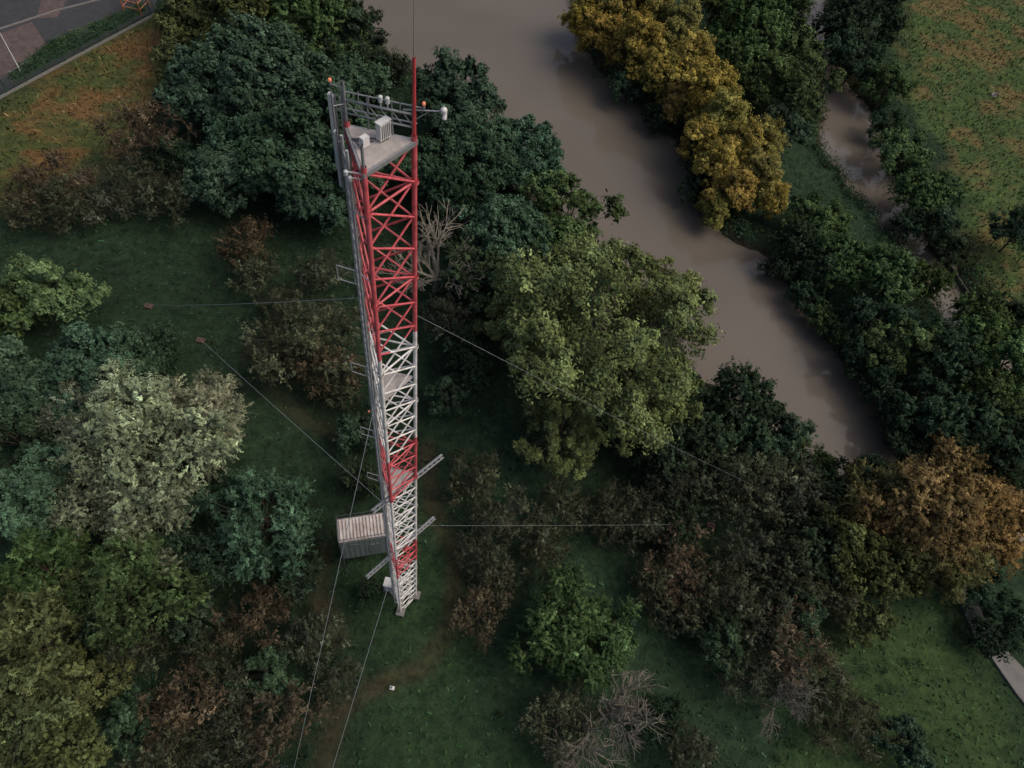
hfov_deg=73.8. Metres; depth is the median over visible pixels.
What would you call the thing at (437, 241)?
bare tree
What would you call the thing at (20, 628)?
willow tree
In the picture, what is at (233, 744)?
plum tree
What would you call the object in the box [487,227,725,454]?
ash tree
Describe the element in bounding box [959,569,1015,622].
deciduous tree
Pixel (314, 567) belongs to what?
deciduous tree
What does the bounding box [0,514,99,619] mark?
willow tree
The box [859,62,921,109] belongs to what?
deciduous tree
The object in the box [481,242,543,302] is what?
deciduous tree
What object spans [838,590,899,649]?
deciduous tree
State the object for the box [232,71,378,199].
chestnut tree
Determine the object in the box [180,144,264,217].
chestnut tree
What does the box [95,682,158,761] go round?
deciduous tree
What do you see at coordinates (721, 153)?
poplar tree
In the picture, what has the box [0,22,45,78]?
paved path
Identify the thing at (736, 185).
poplar tree
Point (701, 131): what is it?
poplar tree
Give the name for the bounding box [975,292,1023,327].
deciduous tree
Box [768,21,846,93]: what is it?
deciduous tree
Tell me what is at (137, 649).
plum tree
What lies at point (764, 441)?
deciduous tree
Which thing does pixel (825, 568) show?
deciduous tree
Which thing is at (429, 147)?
chestnut tree
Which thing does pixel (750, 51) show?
deciduous tree
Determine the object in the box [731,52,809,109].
deciduous tree
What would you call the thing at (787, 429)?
deciduous tree
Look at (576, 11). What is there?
poplar tree
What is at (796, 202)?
deciduous tree
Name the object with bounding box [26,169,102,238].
plum tree
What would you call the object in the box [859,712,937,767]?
deciduous tree
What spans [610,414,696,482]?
deciduous tree
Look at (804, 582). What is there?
plum tree
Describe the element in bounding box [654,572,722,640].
plum tree
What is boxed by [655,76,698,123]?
poplar tree
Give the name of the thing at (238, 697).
plum tree
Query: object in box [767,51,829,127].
deciduous tree
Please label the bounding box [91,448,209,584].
willow tree
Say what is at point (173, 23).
deciduous tree
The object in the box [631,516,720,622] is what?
plum tree
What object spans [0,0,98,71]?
kerb
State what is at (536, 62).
river water
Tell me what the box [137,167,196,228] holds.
plum tree
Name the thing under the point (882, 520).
willow tree
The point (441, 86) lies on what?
chestnut tree
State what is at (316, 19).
deciduous tree
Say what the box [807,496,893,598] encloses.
deciduous tree
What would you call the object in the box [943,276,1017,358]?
deciduous tree
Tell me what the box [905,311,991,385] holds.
deciduous tree
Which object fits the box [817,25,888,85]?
deciduous tree
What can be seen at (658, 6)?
poplar tree
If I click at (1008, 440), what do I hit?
deciduous tree
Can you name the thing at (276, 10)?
deciduous tree
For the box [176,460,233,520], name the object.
deciduous tree
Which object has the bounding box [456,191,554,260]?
chestnut tree
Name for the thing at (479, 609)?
plum tree
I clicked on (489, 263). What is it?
deciduous tree
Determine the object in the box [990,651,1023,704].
footpath
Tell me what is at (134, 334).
chestnut tree
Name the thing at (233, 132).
chestnut tree
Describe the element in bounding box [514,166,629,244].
deciduous tree
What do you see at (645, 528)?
plum tree
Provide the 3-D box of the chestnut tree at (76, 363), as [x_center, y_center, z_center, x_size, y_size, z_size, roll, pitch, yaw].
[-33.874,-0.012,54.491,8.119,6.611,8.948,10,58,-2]
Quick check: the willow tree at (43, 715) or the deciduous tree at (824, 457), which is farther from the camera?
the deciduous tree at (824, 457)
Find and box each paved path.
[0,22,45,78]
[37,0,65,18]
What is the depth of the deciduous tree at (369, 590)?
50.41 m
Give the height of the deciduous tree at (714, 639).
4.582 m
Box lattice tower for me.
[144,0,773,766]
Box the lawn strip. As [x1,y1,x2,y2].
[8,1,147,81]
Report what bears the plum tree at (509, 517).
on the ground at (434, 584)
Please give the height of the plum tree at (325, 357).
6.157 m
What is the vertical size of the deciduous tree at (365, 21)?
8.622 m
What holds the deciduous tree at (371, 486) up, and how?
on the ground at (434, 584)
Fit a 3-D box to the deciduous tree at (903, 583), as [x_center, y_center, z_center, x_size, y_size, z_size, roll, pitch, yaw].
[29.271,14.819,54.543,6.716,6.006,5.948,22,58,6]
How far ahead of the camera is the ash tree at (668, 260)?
63.61 m
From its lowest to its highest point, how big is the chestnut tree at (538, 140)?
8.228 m
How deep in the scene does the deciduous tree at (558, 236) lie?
66.04 m
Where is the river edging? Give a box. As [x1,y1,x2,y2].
[927,242,975,310]
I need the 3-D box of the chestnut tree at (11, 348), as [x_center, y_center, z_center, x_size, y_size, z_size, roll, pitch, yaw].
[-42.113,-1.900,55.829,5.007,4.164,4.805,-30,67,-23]
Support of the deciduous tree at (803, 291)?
on the ground at (434, 584)
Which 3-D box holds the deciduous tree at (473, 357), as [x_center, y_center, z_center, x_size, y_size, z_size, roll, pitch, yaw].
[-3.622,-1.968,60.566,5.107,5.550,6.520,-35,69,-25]
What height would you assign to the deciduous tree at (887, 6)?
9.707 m
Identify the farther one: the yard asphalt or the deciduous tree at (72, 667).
the yard asphalt
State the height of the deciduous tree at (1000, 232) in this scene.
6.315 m
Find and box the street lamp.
[0,33,20,71]
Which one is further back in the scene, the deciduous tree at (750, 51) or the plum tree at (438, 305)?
the deciduous tree at (750, 51)
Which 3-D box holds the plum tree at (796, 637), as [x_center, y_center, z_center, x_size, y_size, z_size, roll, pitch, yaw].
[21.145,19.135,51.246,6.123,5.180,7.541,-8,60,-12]
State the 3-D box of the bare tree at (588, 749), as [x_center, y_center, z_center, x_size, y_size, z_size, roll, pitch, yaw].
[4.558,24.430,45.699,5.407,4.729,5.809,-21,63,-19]
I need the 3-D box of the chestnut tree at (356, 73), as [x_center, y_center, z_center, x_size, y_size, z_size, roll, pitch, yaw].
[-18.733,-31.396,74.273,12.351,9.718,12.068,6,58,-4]
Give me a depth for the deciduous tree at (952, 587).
52.86 m
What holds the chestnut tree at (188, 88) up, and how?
on the ground at (434, 584)
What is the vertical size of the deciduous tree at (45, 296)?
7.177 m
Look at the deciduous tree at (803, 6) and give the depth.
94.70 m
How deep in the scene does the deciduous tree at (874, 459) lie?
58.61 m
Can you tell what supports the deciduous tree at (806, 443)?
on the ground at (434, 584)
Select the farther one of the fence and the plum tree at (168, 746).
the fence
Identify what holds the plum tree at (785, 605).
on the ground at (434, 584)
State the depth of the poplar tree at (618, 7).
87.85 m
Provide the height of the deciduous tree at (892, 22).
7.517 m
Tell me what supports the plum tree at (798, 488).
on the ground at (434, 584)
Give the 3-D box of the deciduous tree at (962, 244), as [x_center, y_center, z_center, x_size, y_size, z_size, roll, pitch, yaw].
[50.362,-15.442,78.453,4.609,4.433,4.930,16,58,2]
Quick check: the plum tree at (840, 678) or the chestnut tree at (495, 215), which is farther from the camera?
the chestnut tree at (495, 215)
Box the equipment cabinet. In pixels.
[382,577,391,593]
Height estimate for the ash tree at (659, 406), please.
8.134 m
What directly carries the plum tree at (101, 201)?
on the ground at (434, 584)
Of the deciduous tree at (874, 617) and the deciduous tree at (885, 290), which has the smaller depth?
the deciduous tree at (874, 617)
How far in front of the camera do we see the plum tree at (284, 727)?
43.59 m
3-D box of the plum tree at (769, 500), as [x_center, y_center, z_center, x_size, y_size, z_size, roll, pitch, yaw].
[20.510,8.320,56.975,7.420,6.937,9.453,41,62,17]
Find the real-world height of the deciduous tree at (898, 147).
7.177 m
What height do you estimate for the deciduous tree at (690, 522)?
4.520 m
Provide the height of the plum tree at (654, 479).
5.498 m
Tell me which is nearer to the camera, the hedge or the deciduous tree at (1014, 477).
the deciduous tree at (1014, 477)
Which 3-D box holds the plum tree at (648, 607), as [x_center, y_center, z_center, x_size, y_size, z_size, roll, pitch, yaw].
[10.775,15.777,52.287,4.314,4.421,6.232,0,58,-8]
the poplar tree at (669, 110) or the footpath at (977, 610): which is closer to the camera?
the footpath at (977, 610)
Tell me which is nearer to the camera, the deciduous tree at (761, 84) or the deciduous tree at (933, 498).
the deciduous tree at (933, 498)
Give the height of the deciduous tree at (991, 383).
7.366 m
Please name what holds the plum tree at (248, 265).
on the ground at (434, 584)
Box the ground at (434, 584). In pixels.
[0,0,1023,767]
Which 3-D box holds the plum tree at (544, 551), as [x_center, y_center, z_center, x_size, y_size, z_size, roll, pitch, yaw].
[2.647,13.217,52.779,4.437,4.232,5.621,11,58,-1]
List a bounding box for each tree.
[0,145,103,220]
[0,282,68,339]
[0,330,32,378]
[0,358,80,444]
[0,411,57,472]
[0,437,80,543]
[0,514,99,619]
[0,563,91,720]
[0,644,91,767]
[1,184,49,232]
[1,251,111,329]
[23,710,116,767]
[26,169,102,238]
[33,376,130,453]
[38,320,148,422]
[42,643,136,721]
[43,446,143,541]
[45,354,249,537]
[48,514,215,659]
[70,182,137,226]
[73,599,154,655]
[83,95,201,167]
[85,321,167,381]
[86,150,166,214]
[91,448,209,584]
[94,606,175,685]
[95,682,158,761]
[113,719,214,767]
[125,651,232,757]
[127,320,184,380]
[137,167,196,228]
[140,363,256,484]
[142,134,198,173]
[146,36,194,80]
[150,0,219,49]
[150,37,242,128]
[155,0,235,24]
[155,516,239,591]
[165,588,224,650]
[175,626,238,692]
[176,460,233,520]
[180,0,289,53]
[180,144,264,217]
[183,462,329,585]
[184,704,277,767]
[190,2,334,119]
[199,659,254,733]
[200,103,312,194]
[204,573,296,653]
[211,213,276,274]
[221,644,302,708]
[223,246,285,301]
[231,285,361,390]
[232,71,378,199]
[233,0,312,21]
[234,671,335,767]
[247,280,310,346]
[248,331,311,385]
[269,0,371,65]
[269,550,327,603]
[272,608,356,672]
[274,171,360,235]
[279,338,367,405]
[285,243,350,299]
[286,46,396,124]
[309,651,366,710]
[310,359,367,414]
[319,0,388,66]
[332,398,384,457]
[334,165,387,201]
[337,453,380,497]
[355,576,381,605]
[370,49,411,86]
[375,199,485,303]
[386,133,470,192]
[405,45,507,138]
[417,151,487,230]
[419,293,477,345]
[422,371,470,415]
[433,104,522,200]
[437,229,525,302]
[437,317,499,397]
[441,445,506,522]
[442,576,510,658]
[445,517,510,582]
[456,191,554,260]
[461,290,518,343]
[464,483,557,559]
[464,554,521,605]
[471,273,577,366]
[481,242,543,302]
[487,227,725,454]
[496,113,567,190]
[502,558,617,682]
[510,675,607,767]
[511,386,610,480]
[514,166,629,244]
[516,523,572,587]
[524,215,584,272]
[531,589,642,695]
[533,473,586,543]
[542,693,630,767]
[554,657,673,767]
[557,0,606,38]
[572,7,631,70]
[575,475,639,548]
[593,352,704,458]
[594,0,641,22]
[604,3,667,83]
[606,66,646,103]
[607,485,672,557]
[610,253,705,337]
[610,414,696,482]
[622,0,674,33]
[625,555,677,631]
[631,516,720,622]
[633,44,688,104]
[636,692,686,751]
[637,101,685,135]
[641,454,731,518]
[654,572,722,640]
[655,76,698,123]
[655,715,726,767]
[658,494,709,560]
[660,0,713,51]
[660,433,775,530]
[663,27,718,85]
[667,58,744,120]
[672,403,741,490]
[674,111,724,165]
[675,174,710,203]
[686,604,745,680]
[687,552,770,652]
[689,82,752,141]
[691,133,740,191]
[693,189,731,230]
[694,0,756,30]
[700,165,759,212]
[700,355,794,441]
[704,0,794,59]
[705,418,788,481]
[707,516,796,588]
[711,114,767,176]
[711,445,818,530]
[713,647,784,716]
[715,27,777,88]
[729,580,807,661]
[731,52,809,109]
[731,401,818,464]
[735,146,783,205]
[747,524,826,613]
[752,179,791,218]
[753,590,839,694]
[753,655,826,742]
[755,0,819,28]
[755,249,797,282]
[756,103,813,152]
[756,456,845,531]
[758,114,790,156]
[758,579,828,649]
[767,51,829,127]
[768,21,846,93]
[772,218,825,265]
[775,194,821,226]
[777,501,851,585]
[783,279,833,317]
[787,644,859,719]
[788,459,850,503]
[792,246,848,287]
[794,437,812,453]
[798,570,867,634]
[798,682,888,765]
[800,189,853,243]
[804,0,884,55]
[806,441,838,475]
[807,301,849,347]
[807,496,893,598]
[808,228,899,295]
[815,304,862,340]
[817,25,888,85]
[829,450,896,494]
[838,348,881,381]
[838,457,916,525]
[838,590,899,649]
[840,239,924,312]
[840,292,920,357]
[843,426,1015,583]
[850,501,931,576]
[850,533,924,604]
[856,374,902,411]
[858,0,910,46]
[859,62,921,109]
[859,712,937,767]
[861,312,951,376]
[864,364,956,445]
[865,0,905,8]
[865,121,936,176]
[866,108,907,137]
[869,403,924,443]
[880,163,978,221]
[883,423,936,466]
[889,205,933,241]
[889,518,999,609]
[894,250,958,303]
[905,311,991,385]
[909,199,964,246]
[920,383,1005,456]
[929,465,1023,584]
[933,233,976,265]
[941,314,1023,398]
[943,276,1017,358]
[952,360,1023,439]
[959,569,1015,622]
[962,611,1017,664]
[970,393,1023,475]
[973,440,1023,502]
[974,472,1023,538]
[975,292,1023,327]
[987,203,1023,252]
[989,596,1023,653]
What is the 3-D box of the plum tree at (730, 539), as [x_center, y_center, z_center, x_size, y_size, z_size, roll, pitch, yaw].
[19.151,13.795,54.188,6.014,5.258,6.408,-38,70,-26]
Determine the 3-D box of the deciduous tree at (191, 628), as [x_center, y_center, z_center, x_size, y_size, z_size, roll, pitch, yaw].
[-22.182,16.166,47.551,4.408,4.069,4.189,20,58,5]
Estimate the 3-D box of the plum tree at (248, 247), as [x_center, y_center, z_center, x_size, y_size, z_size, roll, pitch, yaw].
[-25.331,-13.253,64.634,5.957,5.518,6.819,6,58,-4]
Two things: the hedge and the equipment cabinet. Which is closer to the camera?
the equipment cabinet
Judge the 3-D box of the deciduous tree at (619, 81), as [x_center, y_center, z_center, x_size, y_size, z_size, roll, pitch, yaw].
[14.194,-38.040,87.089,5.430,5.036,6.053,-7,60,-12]
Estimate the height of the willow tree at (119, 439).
10.514 m
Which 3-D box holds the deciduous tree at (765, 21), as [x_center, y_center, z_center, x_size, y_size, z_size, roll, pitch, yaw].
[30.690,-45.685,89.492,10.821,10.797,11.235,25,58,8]
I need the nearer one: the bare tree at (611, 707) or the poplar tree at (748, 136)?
the bare tree at (611, 707)
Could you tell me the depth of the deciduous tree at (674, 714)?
47.17 m
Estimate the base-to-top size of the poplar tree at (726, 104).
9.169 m
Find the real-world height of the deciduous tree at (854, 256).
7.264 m
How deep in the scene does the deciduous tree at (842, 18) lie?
94.52 m
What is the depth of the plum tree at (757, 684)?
49.30 m
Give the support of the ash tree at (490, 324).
on the ground at (434, 584)
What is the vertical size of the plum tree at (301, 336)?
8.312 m
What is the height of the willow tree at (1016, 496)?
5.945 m
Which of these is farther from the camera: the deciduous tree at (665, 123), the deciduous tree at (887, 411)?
the deciduous tree at (665, 123)
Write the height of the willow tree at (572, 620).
6.831 m
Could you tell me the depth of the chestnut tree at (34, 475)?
48.20 m
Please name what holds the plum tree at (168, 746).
on the ground at (434, 584)
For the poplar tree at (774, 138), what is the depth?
77.75 m
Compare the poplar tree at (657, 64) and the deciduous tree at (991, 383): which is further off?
the poplar tree at (657, 64)
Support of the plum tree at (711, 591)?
on the ground at (434, 584)
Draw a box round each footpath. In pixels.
[957,586,992,656]
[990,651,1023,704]
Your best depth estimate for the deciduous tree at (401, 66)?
79.98 m
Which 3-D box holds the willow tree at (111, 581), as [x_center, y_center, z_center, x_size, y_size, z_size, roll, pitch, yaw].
[-26.093,13.847,46.357,11.028,7.580,8.449,37,61,15]
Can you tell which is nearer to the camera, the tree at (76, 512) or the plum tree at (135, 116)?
the tree at (76, 512)
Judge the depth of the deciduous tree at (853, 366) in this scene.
66.98 m
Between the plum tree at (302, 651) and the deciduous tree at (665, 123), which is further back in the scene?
the deciduous tree at (665, 123)
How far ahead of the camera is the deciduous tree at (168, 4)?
78.89 m
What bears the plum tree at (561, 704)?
on the ground at (434, 584)
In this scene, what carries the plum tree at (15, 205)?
on the ground at (434, 584)
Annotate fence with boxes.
[0,0,155,98]
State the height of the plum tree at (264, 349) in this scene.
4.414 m
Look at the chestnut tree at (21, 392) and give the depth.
51.92 m
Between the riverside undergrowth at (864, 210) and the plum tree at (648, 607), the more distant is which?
the riverside undergrowth at (864, 210)
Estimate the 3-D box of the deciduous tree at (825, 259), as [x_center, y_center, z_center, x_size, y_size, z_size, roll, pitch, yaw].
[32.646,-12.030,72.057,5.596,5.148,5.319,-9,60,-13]
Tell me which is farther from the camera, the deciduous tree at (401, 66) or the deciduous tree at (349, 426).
the deciduous tree at (401, 66)
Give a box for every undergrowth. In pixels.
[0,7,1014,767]
[348,0,1023,538]
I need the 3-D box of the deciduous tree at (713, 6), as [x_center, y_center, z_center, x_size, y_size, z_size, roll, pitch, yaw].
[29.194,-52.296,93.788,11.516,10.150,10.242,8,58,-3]
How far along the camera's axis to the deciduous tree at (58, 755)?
41.21 m
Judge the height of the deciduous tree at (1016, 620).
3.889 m
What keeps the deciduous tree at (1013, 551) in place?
on the ground at (434, 584)
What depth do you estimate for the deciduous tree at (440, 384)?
58.16 m
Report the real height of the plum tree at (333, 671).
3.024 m
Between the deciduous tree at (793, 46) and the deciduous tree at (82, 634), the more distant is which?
the deciduous tree at (793, 46)
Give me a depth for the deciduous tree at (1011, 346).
64.70 m
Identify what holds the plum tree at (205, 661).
on the ground at (434, 584)
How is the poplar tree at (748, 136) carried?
on the ground at (434, 584)
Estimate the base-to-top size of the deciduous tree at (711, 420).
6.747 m
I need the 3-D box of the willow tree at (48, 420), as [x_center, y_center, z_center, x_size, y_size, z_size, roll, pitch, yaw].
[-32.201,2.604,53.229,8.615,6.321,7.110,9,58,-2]
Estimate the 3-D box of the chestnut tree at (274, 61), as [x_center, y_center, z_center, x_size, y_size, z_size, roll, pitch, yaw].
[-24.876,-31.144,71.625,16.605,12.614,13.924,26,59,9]
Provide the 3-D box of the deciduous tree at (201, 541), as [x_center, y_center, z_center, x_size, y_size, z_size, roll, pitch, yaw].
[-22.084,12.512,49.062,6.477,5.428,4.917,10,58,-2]
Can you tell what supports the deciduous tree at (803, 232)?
on the ground at (434, 584)
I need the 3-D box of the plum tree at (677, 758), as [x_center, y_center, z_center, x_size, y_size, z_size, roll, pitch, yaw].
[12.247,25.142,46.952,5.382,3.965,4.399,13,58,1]
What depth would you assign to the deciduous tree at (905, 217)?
78.30 m
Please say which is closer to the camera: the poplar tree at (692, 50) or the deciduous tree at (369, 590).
the deciduous tree at (369, 590)
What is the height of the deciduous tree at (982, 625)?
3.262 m
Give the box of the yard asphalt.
[0,0,156,93]
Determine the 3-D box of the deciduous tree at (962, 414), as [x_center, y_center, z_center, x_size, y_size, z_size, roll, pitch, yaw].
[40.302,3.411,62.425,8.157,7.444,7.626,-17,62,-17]
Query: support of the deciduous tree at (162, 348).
on the ground at (434, 584)
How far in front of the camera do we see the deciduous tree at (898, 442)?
62.08 m
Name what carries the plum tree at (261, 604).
on the ground at (434, 584)
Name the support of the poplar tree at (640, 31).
on the ground at (434, 584)
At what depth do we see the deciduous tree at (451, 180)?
67.69 m
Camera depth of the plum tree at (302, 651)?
47.21 m
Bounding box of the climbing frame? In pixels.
[120,0,150,15]
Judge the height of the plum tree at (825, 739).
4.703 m
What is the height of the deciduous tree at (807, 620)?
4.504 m
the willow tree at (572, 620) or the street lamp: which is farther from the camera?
the street lamp
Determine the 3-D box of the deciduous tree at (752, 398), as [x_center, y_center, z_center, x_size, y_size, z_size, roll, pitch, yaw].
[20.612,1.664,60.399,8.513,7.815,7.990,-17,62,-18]
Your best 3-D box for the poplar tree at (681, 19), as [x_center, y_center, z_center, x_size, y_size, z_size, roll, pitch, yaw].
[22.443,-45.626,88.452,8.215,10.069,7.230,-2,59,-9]
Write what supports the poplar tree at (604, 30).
on the ground at (434, 584)
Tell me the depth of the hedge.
79.95 m
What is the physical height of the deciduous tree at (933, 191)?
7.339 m
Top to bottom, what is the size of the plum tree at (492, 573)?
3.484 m
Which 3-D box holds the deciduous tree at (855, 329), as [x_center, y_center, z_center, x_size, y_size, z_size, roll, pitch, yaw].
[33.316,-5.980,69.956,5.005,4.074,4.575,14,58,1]
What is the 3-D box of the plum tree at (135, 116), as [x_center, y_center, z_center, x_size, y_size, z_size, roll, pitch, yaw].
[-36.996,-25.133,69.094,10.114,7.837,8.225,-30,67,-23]
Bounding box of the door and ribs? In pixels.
[343,537,386,557]
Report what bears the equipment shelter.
on the ground at (434, 584)
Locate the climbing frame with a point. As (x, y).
(133, 2)
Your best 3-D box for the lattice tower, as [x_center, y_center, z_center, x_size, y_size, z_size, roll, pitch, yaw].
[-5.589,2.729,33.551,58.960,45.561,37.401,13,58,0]
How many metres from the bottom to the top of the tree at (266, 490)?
7.421 m
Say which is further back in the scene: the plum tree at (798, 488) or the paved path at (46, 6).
the paved path at (46, 6)
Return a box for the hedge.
[7,4,146,81]
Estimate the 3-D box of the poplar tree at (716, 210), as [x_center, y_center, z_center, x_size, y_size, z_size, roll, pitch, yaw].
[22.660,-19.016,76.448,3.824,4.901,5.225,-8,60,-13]
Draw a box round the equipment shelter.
[335,509,386,565]
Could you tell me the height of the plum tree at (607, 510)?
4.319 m
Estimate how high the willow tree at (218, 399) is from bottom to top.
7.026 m
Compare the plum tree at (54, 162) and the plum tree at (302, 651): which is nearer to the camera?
the plum tree at (302, 651)
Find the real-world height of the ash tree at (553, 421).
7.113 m
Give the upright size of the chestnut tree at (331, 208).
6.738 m
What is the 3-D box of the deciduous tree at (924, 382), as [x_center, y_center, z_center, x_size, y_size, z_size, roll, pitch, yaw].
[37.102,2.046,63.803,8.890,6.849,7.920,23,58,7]
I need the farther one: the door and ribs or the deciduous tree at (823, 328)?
the deciduous tree at (823, 328)
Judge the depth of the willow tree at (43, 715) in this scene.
41.57 m
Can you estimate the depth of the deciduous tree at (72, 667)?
43.23 m
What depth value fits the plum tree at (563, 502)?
54.27 m
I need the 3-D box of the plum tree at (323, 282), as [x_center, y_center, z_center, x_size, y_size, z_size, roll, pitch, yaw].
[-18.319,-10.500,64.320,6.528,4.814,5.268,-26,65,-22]
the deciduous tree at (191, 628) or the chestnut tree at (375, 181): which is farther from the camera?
the chestnut tree at (375, 181)
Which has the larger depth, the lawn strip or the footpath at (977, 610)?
the lawn strip
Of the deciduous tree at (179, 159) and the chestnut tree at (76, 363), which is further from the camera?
the deciduous tree at (179, 159)
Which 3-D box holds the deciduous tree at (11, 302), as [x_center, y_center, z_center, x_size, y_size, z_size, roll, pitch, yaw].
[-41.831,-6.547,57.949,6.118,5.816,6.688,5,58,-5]
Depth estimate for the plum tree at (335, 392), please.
57.51 m
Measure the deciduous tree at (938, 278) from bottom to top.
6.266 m
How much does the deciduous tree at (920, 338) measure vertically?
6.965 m
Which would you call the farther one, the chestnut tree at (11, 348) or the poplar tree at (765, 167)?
the poplar tree at (765, 167)
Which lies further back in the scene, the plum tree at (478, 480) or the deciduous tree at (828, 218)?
the deciduous tree at (828, 218)
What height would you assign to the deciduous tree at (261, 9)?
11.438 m
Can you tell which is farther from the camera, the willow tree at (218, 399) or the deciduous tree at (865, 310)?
the deciduous tree at (865, 310)
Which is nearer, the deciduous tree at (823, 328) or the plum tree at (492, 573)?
the plum tree at (492, 573)
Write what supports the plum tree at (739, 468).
on the ground at (434, 584)
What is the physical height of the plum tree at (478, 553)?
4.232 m
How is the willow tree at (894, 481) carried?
on the ground at (434, 584)
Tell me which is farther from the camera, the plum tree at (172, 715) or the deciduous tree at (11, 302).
the deciduous tree at (11, 302)
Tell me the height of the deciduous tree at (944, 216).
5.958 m
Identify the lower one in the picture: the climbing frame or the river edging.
the river edging
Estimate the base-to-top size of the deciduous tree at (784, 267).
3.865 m
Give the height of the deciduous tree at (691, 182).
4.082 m
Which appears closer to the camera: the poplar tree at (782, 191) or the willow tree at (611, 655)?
the willow tree at (611, 655)
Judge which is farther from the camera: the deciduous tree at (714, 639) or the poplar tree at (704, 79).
the poplar tree at (704, 79)
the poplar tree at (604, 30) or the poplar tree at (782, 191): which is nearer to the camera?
the poplar tree at (782, 191)
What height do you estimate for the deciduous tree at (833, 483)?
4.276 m
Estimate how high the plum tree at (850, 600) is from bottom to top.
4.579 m
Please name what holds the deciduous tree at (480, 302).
on the ground at (434, 584)
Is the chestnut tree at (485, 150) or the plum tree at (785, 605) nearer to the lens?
the plum tree at (785, 605)
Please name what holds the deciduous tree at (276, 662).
on the ground at (434, 584)
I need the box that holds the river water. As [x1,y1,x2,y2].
[356,0,1023,544]
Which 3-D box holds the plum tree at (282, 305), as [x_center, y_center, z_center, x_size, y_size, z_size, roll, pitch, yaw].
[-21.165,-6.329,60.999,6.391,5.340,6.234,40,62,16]
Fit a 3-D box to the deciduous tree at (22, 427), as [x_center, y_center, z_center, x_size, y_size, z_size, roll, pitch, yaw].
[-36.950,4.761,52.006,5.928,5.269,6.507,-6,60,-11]

